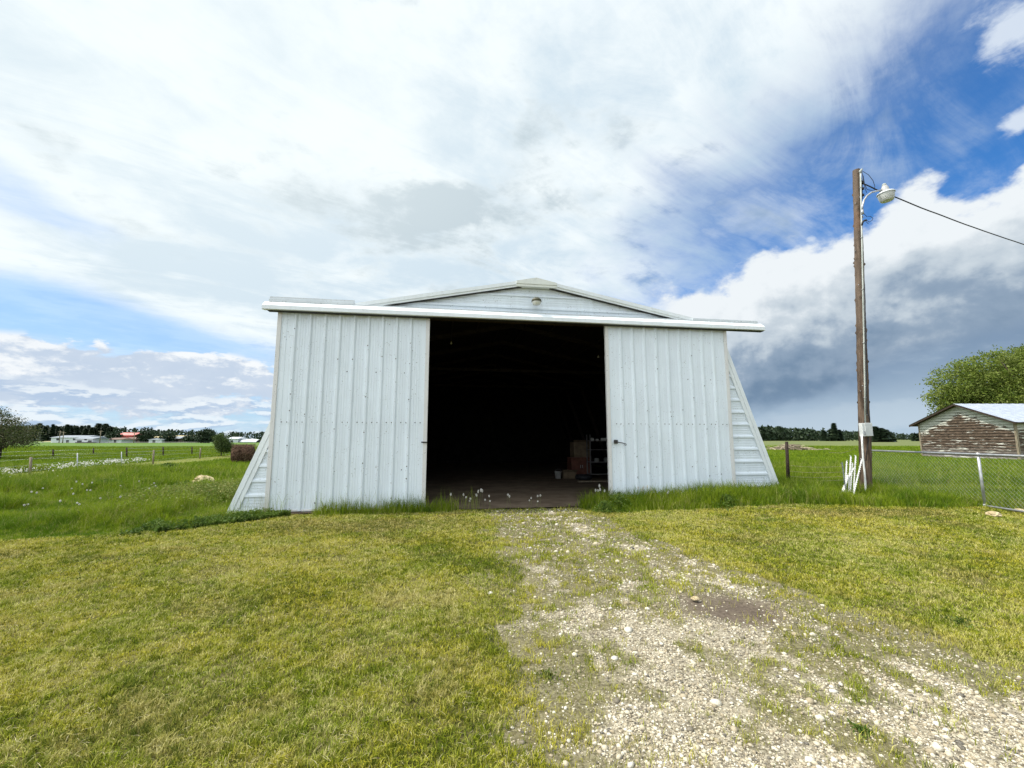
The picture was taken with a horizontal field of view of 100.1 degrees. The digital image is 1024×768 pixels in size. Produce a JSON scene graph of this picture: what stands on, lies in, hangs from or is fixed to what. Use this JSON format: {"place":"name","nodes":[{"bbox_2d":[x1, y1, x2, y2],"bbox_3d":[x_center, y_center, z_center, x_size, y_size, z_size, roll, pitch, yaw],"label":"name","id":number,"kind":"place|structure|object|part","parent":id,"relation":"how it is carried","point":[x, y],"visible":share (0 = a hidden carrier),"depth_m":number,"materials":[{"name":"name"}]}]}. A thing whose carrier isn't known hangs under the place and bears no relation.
{"place":"outdoors","nodes":[
{"label":"outdoors","id":0,"kind":"place"},
{"bbox_2d":[8,456,229,475],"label":"mown path grass","id":1,"kind":"structure","parent":0,"point":[222,457],"depth_m":30.88,"materials":[{"name":"plant"}]},
{"bbox_2d":[0,502,1023,767],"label":"lawn grass","id":2,"kind":"structure","parent":0,"point":[24,576],"depth_m":3.91,"materials":[{"name":"green plant"}]},
{"bbox_2d":[0,440,1023,767],"bbox_3d":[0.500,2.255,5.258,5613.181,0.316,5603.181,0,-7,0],"label":"ground","id":3,"kind":"structure","parent":0,"point":[742,608],"depth_m":3.14,"materials":[{"name":"green plant"}]},
{"bbox_2d":[0,406,50,457],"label":"thorn tree","id":4,"kind":"object","parent":3,"relation":"on","point":[8,434],"visible":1,"depth_m":32.05,"materials":[{"name":"green plant"}]},
{"bbox_2d":[28,457,32,474],"bbox_3d":[-21.339,3.662,19.003,0.163,0.852,0.102,0,-7,0],"label":"fence post","id":5,"kind":"object","parent":3,"relation":"on","point":[30,463],"visible":0.79,"depth_m":18.99,"materials":[{"name":"brown wood"}]},
{"bbox_2d":[2,448,228,472],"bbox_3d":[-23.710,4.988,29.797,2.158,0.846,26.149,1,-7,-11],"label":"fence wire","id":6,"kind":"object","parent":5,"relation":"attached to","point":[111,458],"visible":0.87,"depth_m":22.00,"materials":[{"name":"grey metal"}]},
{"bbox_2d":[32,425,38,440],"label":"spruce tree","id":7,"kind":"object","parent":3,"relation":"on","point":[35,432],"visible":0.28,"depth_m":237.46,"materials":[{"name":"green plant"}]},
{"bbox_2d":[38,426,49,440],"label":"spruce tree","id":8,"kind":"object","parent":3,"relation":"on","point":[45,435],"visible":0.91,"depth_m":229.95,"materials":[{"name":"green plant"}]},
{"bbox_2d":[49,424,55,440],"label":"spruce tree","id":9,"kind":"object","parent":3,"relation":"on","point":[52,431],"visible":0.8,"depth_m":235.21,"materials":[{"name":"green plant"}]},
{"bbox_2d":[55,427,60,436],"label":"spruce tree","id":10,"kind":"object","parent":3,"relation":"on","point":[57,431],"visible":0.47,"depth_m":239.08,"materials":[{"name":"green plant"}]},
{"bbox_2d":[61,424,70,435],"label":"spruce tree","id":11,"kind":"object","parent":3,"relation":"on","point":[66,430],"visible":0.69,"depth_m":230.40,"materials":[{"name":"green plant"}]},
{"bbox_2d":[70,425,74,434],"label":"spruce tree","id":12,"kind":"object","parent":3,"relation":"on","point":[72,430],"visible":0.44,"depth_m":234.19,"materials":[{"name":"green plant"}]},
{"bbox_2d":[1,457,150,473],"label":"white flower strip","id":13,"kind":"object","parent":3,"relation":"on","point":[85,462],"visible":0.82,"depth_m":23.98,"materials":[{"name":"white plant"}]},
{"bbox_2d":[74,427,79,434],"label":"spruce tree","id":14,"kind":"object","parent":3,"relation":"on","point":[78,430],"visible":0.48,"depth_m":240.51,"materials":[{"name":"green plant"}]},
{"bbox_2d":[50,435,105,442],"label":"farm building","id":15,"kind":"structure","parent":3,"relation":"on","point":[69,439],"depth_m":158.68,"materials":[{"name":"white metal"}]},
{"bbox_2d":[81,428,88,434],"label":"spruce tree","id":16,"kind":"object","parent":3,"relation":"on","point":[85,431],"visible":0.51,"depth_m":231.46,"materials":[{"name":"green plant"}]},
{"bbox_2d":[88,427,94,434],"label":"spruce tree","id":17,"kind":"object","parent":3,"relation":"on","point":[92,431],"visible":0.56,"depth_m":231.97,"materials":[{"name":"green plant"}]},
{"bbox_2d":[75,437,108,442],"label":"farm building","id":18,"kind":"structure","parent":3,"relation":"on","point":[90,440],"depth_m":149.06,"materials":[{"name":"white metal"}]},
{"bbox_2d":[96,423,102,433],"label":"spruce tree","id":19,"kind":"object","parent":3,"relation":"on","point":[99,427],"visible":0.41,"depth_m":242.56,"materials":[{"name":"green plant"}]},
{"bbox_2d":[98,423,111,435],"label":"spruce tree","id":20,"kind":"object","parent":3,"relation":"on","point":[104,427],"visible":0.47,"depth_m":241.64,"materials":[{"name":"green plant"}]},
{"bbox_2d":[104,430,125,438],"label":"yard tree","id":21,"kind":"object","parent":3,"relation":"on","point":[113,434],"visible":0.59,"depth_m":163.00,"materials":[{"name":"green plant"}]},
{"bbox_2d":[108,438,135,442],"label":"cottage","id":22,"kind":"structure","parent":3,"relation":"on","point":[120,440],"depth_m":157.92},
{"bbox_2d":[120,433,140,437],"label":"red barn","id":23,"kind":"structure","parent":3,"relation":"on","point":[127,435],"depth_m":184.79,"materials":[{"name":"red metal"}]},
{"bbox_2d":[0,425,264,439],"bbox_3d":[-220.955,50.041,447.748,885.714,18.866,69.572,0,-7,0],"label":"distant wood","id":24,"kind":"object","parent":3,"relation":"on","point":[181,432],"visible":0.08,"depth_m":438.71,"materials":[{"name":"green plant"}]},
{"bbox_2d":[4,459,266,528],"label":"wildflowers","id":25,"kind":"object","parent":3,"relation":"on","point":[157,485],"visible":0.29,"depth_m":9.33,"materials":[{"name":"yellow plant"}]},
{"bbox_2d":[40,476,242,525],"bbox_3d":[-7.861,2.720,11.080,3.420,0.403,7.999,0,-7,0],"label":"yellow weed cover","id":26,"kind":"object","parent":3,"relation":"on","point":[206,486],"visible":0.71,"depth_m":10.12,"materials":[{"name":"green plant"}]},
{"bbox_2d":[135,430,156,442],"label":"yard tree","id":27,"kind":"object","parent":3,"relation":"on","point":[145,436],"visible":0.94,"depth_m":162.91,"materials":[{"name":"green plant"}]},
{"bbox_2d":[148,438,173,442],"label":"cottage","id":28,"kind":"structure","parent":3,"relation":"on","point":[156,440],"depth_m":160.57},
{"bbox_2d":[159,431,176,442],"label":"yard tree","id":29,"kind":"object","parent":3,"relation":"on","point":[170,437],"visible":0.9,"depth_m":163.18,"materials":[{"name":"green plant"}]},
{"bbox_2d":[159,463,177,467],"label":"broadleaf weed","id":30,"kind":"object","parent":3,"relation":"on","point":[167,464],"visible":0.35,"depth_m":22.45,"materials":[{"name":"green plant"}]},
{"bbox_2d":[174,436,186,442],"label":"cottage","id":31,"kind":"structure","parent":3,"relation":"on","point":[177,439],"depth_m":166.61,"materials":[{"name":"white"}]},
{"bbox_2d":[180,433,196,442],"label":"yard tree","id":32,"kind":"object","parent":3,"relation":"on","point":[188,438],"visible":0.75,"depth_m":162.24,"materials":[{"name":"green plant"}]},
{"bbox_2d":[193,475,213,482],"bbox_3d":[-10.516,3.332,14.609,0.707,0.467,0.699,-6,-9,40],"label":"boulder","id":33,"kind":"object","parent":3,"relation":"on","point":[200,477],"visible":0.3,"depth_m":14.49,"materials":[{"name":"beige stone"}]},
{"bbox_2d":[119,507,290,534],"bbox_3d":[-5.735,2.575,8.203,0.806,0.218,2.679,-7,-10,43],"label":"leafy ground cover","id":34,"kind":"object","parent":3,"relation":"on","point":[156,525],"visible":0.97,"depth_m":8.00,"materials":[{"name":"green plant"}]},
{"bbox_2d":[194,427,216,442],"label":"tree","id":35,"kind":"object","parent":3,"relation":"on","point":[204,435],"visible":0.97,"depth_m":147.76,"materials":[{"name":"green plant"}]},
{"bbox_2d":[211,433,232,455],"bbox_3d":[-26.045,5.502,38.777,2.124,2.245,1.913,0,-7,0],"label":"round shrub","id":36,"kind":"object","parent":3,"relation":"on","point":[222,443],"visible":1,"depth_m":38.48,"materials":[{"name":"green plant"}]},
{"bbox_2d":[228,437,247,441],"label":"greenhouse","id":37,"kind":"object","parent":3,"relation":"on","point":[236,439],"visible":0.59,"depth_m":168.91,"materials":[{"name":"white"}]},
{"bbox_2d":[230,444,256,462],"bbox_3d":[-17.868,4.634,28.519,1.635,1.564,1.826,4,-8,-28],"label":"hay bale","id":38,"kind":"object","parent":3,"relation":"on","point":[240,452],"visible":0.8,"depth_m":28.03,"materials":[{"name":"plant"}]},
{"bbox_2d":[239,439,260,442],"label":"greenhouse","id":39,"kind":"object","parent":3,"relation":"on","point":[250,441],"visible":0.8,"depth_m":169.15,"materials":[{"name":"white plastic"}]},
{"bbox_2d":[227,278,778,513],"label":"barn","id":40,"kind":"structure","parent":3,"relation":"on","point":[515,389],"depth_m":10.76,"materials":[{"name":"paint"}]},
{"bbox_2d":[264,312,429,511],"bbox_3d":[-3.597,0.570,9.629,3.358,4.407,0.105,1,-7,-9],"label":"sliding door","id":41,"kind":"structure","parent":40,"relation":"in","point":[349,406],"depth_m":9.61,"materials":[{"name":"paint"}]},
{"bbox_2d":[555,469,560,478],"bbox_3d":[1.810,3.526,16.837,0.282,0.371,0.280,1,-7,-9],"label":"paint bucket","id":42,"kind":"object","parent":40,"relation":"on","point":[557,475],"visible":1,"depth_m":16.73,"materials":[{"name":"plastic"}]},
{"bbox_2d":[562,470,577,478],"bbox_3d":[2.262,3.552,16.956,0.640,0.350,0.500,0,-7,-3],"label":"cardboard box","id":43,"kind":"object","parent":40,"relation":"on","point":[568,474],"visible":0.9,"depth_m":16.80,"materials":[{"name":"brown cardboard"}]},
{"bbox_2d":[567,457,589,473],"bbox_3d":[2.759,3.406,17.588,0.840,0.800,0.650,1,-7,-9],"label":"cabinet","id":44,"kind":"object","parent":40,"relation":"on","point":[579,464],"visible":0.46,"depth_m":17.31,"materials":[{"name":"brown wood"}]},
{"bbox_3d":[2.605,3.354,17.264,0.380,0.700,0.048,1,-7,-9],"label":"cabinet door","id":45,"kind":"part","parent":44,"relation":"part of","materials":[{"name":"red wood"}]},
{"bbox_2d":[570,440,589,456],"bbox_3d":[2.819,2.660,17.667,0.820,0.690,0.600,1,-7,-12],"label":"cardboard box","id":46,"kind":"object","parent":44,"relation":"on","point":[577,448],"visible":0.77,"depth_m":17.46,"materials":[{"name":"brown cardboard"}]},
{"bbox_3d":[3.011,3.363,17.327,0.380,0.700,0.048,1,-7,-9],"label":"cabinet door","id":47,"kind":"part","parent":44,"relation":"part of","materials":[{"name":"brown wood"}]},
{"bbox_2d":[575,474,591,479],"bbox_3d":[2.773,3.594,16.572,0.660,0.170,0.660,1,-7,-9],"label":"tyre","id":48,"kind":"object","parent":40,"relation":"on","point":[583,476],"visible":1,"depth_m":16.32,"materials":[{"name":"black rubber"}]},
{"bbox_2d":[577,480,607,481],"bbox_3d":[3.275,3.541,15.637,1.800,0.040,0.180,1,-7,-9],"label":"plank","id":49,"kind":"object","parent":40,"relation":"on","point":[594,481],"visible":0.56,"depth_m":15.55,"materials":[{"name":"brown wood"}]},
{"bbox_2d":[586,434,607,474],"bbox_3d":[3.575,2.892,17.195,1.080,1.720,0.440,1,-7,-9],"label":"shelving unit","id":50,"kind":"object","parent":40,"relation":"on","point":[590,449],"visible":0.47,"depth_m":17.11,"materials":[{"name":"metal"}]},
{"bbox_2d":[604,326,735,497],"bbox_3d":[3.991,0.703,10.796,3.354,4.377,0.189,1,-7,-9],"label":"sliding door","id":51,"kind":"structure","parent":40,"relation":"in","point":[669,413],"depth_m":10.80,"materials":[{"name":"paint"}]},
{"bbox_2d":[0,445,1023,540],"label":"long grass","id":52,"kind":"structure","parent":3,"relation":"on","point":[16,494],"depth_m":10.51,"materials":[{"name":"green plant"}]},
{"bbox_2d":[0,507,1023,767],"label":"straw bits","id":53,"kind":"object","parent":3,"relation":"on","point":[396,633],"visible":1,"depth_m":3.46,"materials":[{"name":"beige plant"}]},
{"bbox_2d":[532,667,568,692],"bbox_3d":[0.249,1.956,2.864,0.284,0.058,0.270,5,-9,-34],"label":"broadleaf weed","id":54,"kind":"object","parent":3,"relation":"on","point":[547,673],"visible":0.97,"depth_m":2.88,"materials":[{"name":"green plant"}]},
{"bbox_2d":[591,500,620,514],"bbox_3d":[2.044,2.650,9.216,0.670,0.298,0.835,6,-9,-39],"label":"broadleaf weed","id":55,"kind":"object","parent":3,"relation":"on","point":[604,505],"visible":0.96,"depth_m":9.23,"materials":[{"name":"green plant"}]},
{"bbox_2d":[609,491,638,512],"bbox_3d":[2.405,2.610,9.554,0.940,0.463,0.954,6,-9,-39],"label":"broadleaf weed","id":56,"kind":"object","parent":3,"relation":"on","point":[620,498],"visible":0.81,"depth_m":9.50,"materials":[{"name":"green plant"}]},
{"bbox_2d":[691,596,699,600],"bbox_3d":[1.833,2.143,4.288,0.086,0.041,0.062,0,-7,0],"label":"field stone","id":57,"kind":"object","parent":3,"relation":"on","point":[695,598],"visible":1,"depth_m":4.27,"materials":[{"name":"beige stone"}]},
{"bbox_2d":[711,494,748,510],"bbox_3d":[4.771,2.590,9.585,1.134,0.295,1.076,5,-9,-32],"label":"broadleaf weed","id":58,"kind":"object","parent":3,"relation":"on","point":[726,498],"visible":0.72,"depth_m":9.38,"materials":[{"name":"green plant"}]},
{"bbox_2d":[464,508,1023,767],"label":"gravel stones","id":59,"kind":"object","parent":3,"relation":"on","point":[937,747],"visible":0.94,"depth_m":2.60,"materials":[{"name":"beige gravel"}]},
{"bbox_2d":[767,444,829,450],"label":"brush pile","id":60,"kind":"object","parent":3,"relation":"on","point":[793,447],"visible":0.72,"depth_m":57.21,"materials":[{"name":"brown wood"}]},
{"bbox_2d":[758,425,857,440],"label":"distant wood","id":61,"kind":"object","parent":3,"relation":"on","point":[771,433],"visible":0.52,"depth_m":263.75,"materials":[{"name":"green plant"}]},
{"bbox_2d":[785,442,855,484],"bbox_3d":[8.564,2.289,11.813,0.422,1.380,2.193,1,-7,-11],"label":"wire fence","id":62,"kind":"object","parent":3,"relation":"on","point":[787,459],"visible":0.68,"depth_m":12.76,"materials":[{"name":"metal"}]},
{"bbox_2d":[820,430,826,440],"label":"spruce tree","id":63,"kind":"object","parent":3,"relation":"on","point":[823,436],"visible":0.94,"depth_m":247.45,"materials":[{"name":"green plant"}]},
{"bbox_2d":[826,429,831,440],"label":"spruce tree","id":64,"kind":"object","parent":3,"relation":"on","point":[828,438],"visible":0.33,"depth_m":238.38,"materials":[{"name":"green plant"}]},
{"bbox_2d":[829,423,840,440],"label":"spruce tree","id":65,"kind":"object","parent":3,"relation":"on","point":[834,435],"visible":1,"depth_m":233.93,"materials":[{"name":"green plant"}]},
{"bbox_2d":[838,429,844,440],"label":"spruce tree","id":66,"kind":"object","parent":3,"relation":"on","point":[841,438],"visible":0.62,"depth_m":235.18,"materials":[{"name":"green plant"}]},
{"bbox_2d":[841,462,846,491],"bbox_3d":[7.781,2.282,10.033,0.052,0.893,0.231,-4,-8,29],"label":"fence stake","id":67,"kind":"object","parent":3,"relation":"on","point":[844,482],"visible":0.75,"depth_m":10.07,"materials":[{"name":"grey wood"}]},
{"bbox_2d":[845,460,847,484],"bbox_3d":[7.971,2.291,10.239,0.377,0.930,0.042,5,-9,-33],"label":"fence stake","id":68,"kind":"object","parent":3,"relation":"on","point":[846,464],"visible":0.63,"depth_m":10.29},
{"bbox_2d":[848,455,851,490],"bbox_3d":[8.018,2.227,10.190,0.385,1.045,0.042,4,-8,-30],"label":"fence stake","id":69,"kind":"object","parent":3,"relation":"on","point":[849,473],"visible":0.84,"depth_m":10.22,"materials":[{"name":"white wood"}]},
{"bbox_2d":[850,463,852,489],"bbox_3d":[8.145,2.332,10.298,0.367,0.866,0.042,4,-8,-31],"label":"fence stake","id":70,"kind":"object","parent":3,"relation":"on","point":[851,476],"visible":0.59,"depth_m":10.31,"materials":[{"name":"white wood"}]},
{"bbox_2d":[853,455,856,489],"bbox_3d":[8.185,2.233,10.250,0.381,1.048,0.042,4,-8,-30],"label":"fence stake","id":71,"kind":"object","parent":3,"relation":"on","point":[854,472],"visible":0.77,"depth_m":10.29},
{"bbox_2d":[853,458,862,493],"bbox_3d":[8.095,2.245,10.065,0.533,0.984,0.039,3,-8,-21],"label":"fence stake","id":72,"kind":"object","parent":3,"relation":"on","point":[857,475],"visible":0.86,"depth_m":10.09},
{"bbox_2d":[847,718,883,742],"bbox_3d":[1.926,1.892,2.329,0.146,0.055,0.185,-3,-8,24],"label":"broadleaf weed","id":73,"kind":"object","parent":3,"relation":"on","point":[859,728],"visible":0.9,"depth_m":2.34,"materials":[{"name":"green plant"}]},
{"bbox_2d":[852,168,895,491],"bbox_3d":[9.197,-1.467,10.877,1.491,8.705,0.526,-1,-7,9],"label":"utility pole","id":74,"kind":"object","parent":3,"relation":"on","point":[886,194],"visible":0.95,"depth_m":10.94,"materials":[{"name":"brown wood"}]},
{"bbox_2d":[863,183,1023,244],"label":"overhead wire","id":75,"kind":"object","parent":74,"relation":"attached to","point":[947,217],"visible":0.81,"depth_m":13.22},
{"bbox_2d":[871,426,883,441],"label":"spruce tree","id":76,"kind":"object","parent":3,"relation":"on","point":[876,435],"visible":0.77,"depth_m":177.77,"materials":[{"name":"green plant"}]},
{"bbox_2d":[843,430,914,439],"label":"distant wood","id":77,"kind":"object","parent":3,"relation":"on","point":[902,436],"visible":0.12,"depth_m":423.35,"materials":[{"name":"green plant"}]},
{"bbox_2d":[879,428,892,441],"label":"spruce tree","id":78,"kind":"object","parent":3,"relation":"on","point":[885,437],"visible":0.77,"depth_m":177.11,"materials":[{"name":"green plant"}]},
{"bbox_2d":[884,429,895,441],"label":"spruce tree","id":79,"kind":"object","parent":3,"relation":"on","point":[890,435],"visible":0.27,"depth_m":182.36,"materials":[{"name":"green plant"}]},
{"bbox_2d":[910,433,917,440],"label":"spruce tree","id":80,"kind":"object","parent":3,"relation":"on","point":[913,437],"visible":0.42,"depth_m":248.14,"materials":[{"name":"green plant"}]},
{"bbox_2d":[872,450,1023,512],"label":"chain link fence","id":81,"kind":"object","parent":3,"relation":"on","point":[980,469],"visible":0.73,"depth_m":9.16,"materials":[{"name":"silver metal"}]},
{"bbox_2d":[933,613,997,634],"bbox_3d":[3.903,2.068,3.736,0.444,0.073,0.333,-5,-9,32],"label":"broadleaf weed","id":82,"kind":"object","parent":3,"relation":"on","point":[958,621],"visible":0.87,"depth_m":3.73,"materials":[{"name":"green plant"}]},
{"bbox_2d":[909,404,1023,460],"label":"old shed","id":83,"kind":"structure","parent":3,"relation":"on","point":[980,428],"depth_m":31.81,"materials":[{"name":"brown wood"}]},
{"bbox_2d":[915,344,1023,415],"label":"willow tree","id":84,"kind":"object","parent":3,"relation":"on","point":[1004,377],"visible":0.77,"depth_m":43.25,"materials":[{"name":"green plant"}]},
{"bbox_2d":[985,511,1001,516],"bbox_3d":[9.240,2.502,8.214,0.260,0.130,0.204,0,-7,0],"label":"field stone","id":85,"kind":"object","parent":3,"relation":"on","point":[994,513],"visible":0.86,"depth_m":8.16,"materials":[{"name":"beige stone"}]},
{"bbox_2d":[0,0,1023,438],"label":"sky","id":86,"kind":"structure","parent":0,"point":[170,169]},
{"bbox_2d":[463,506,1023,767],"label":"driveway grass","id":87,"kind":"structure","parent":0,"point":[944,645],"depth_m":3.31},
{"bbox_3d":[-31.435,6.110,38.643,0.197,0.916,0.118,0,-7,0],"label":"fence post","id":88,"kind":"object","parent":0,"visible":0},
{"bbox_2d":[2,447,215,459],"bbox_3d":[-33.126,5.812,36.477,10.657,0.746,14.846,3,-8,-20],"label":"fence wire","id":89,"kind":"object","parent":88,"relation":"attached to","point":[108,452],"visible":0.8,"depth_m":35.56,"materials":[{"name":"grey metal"}]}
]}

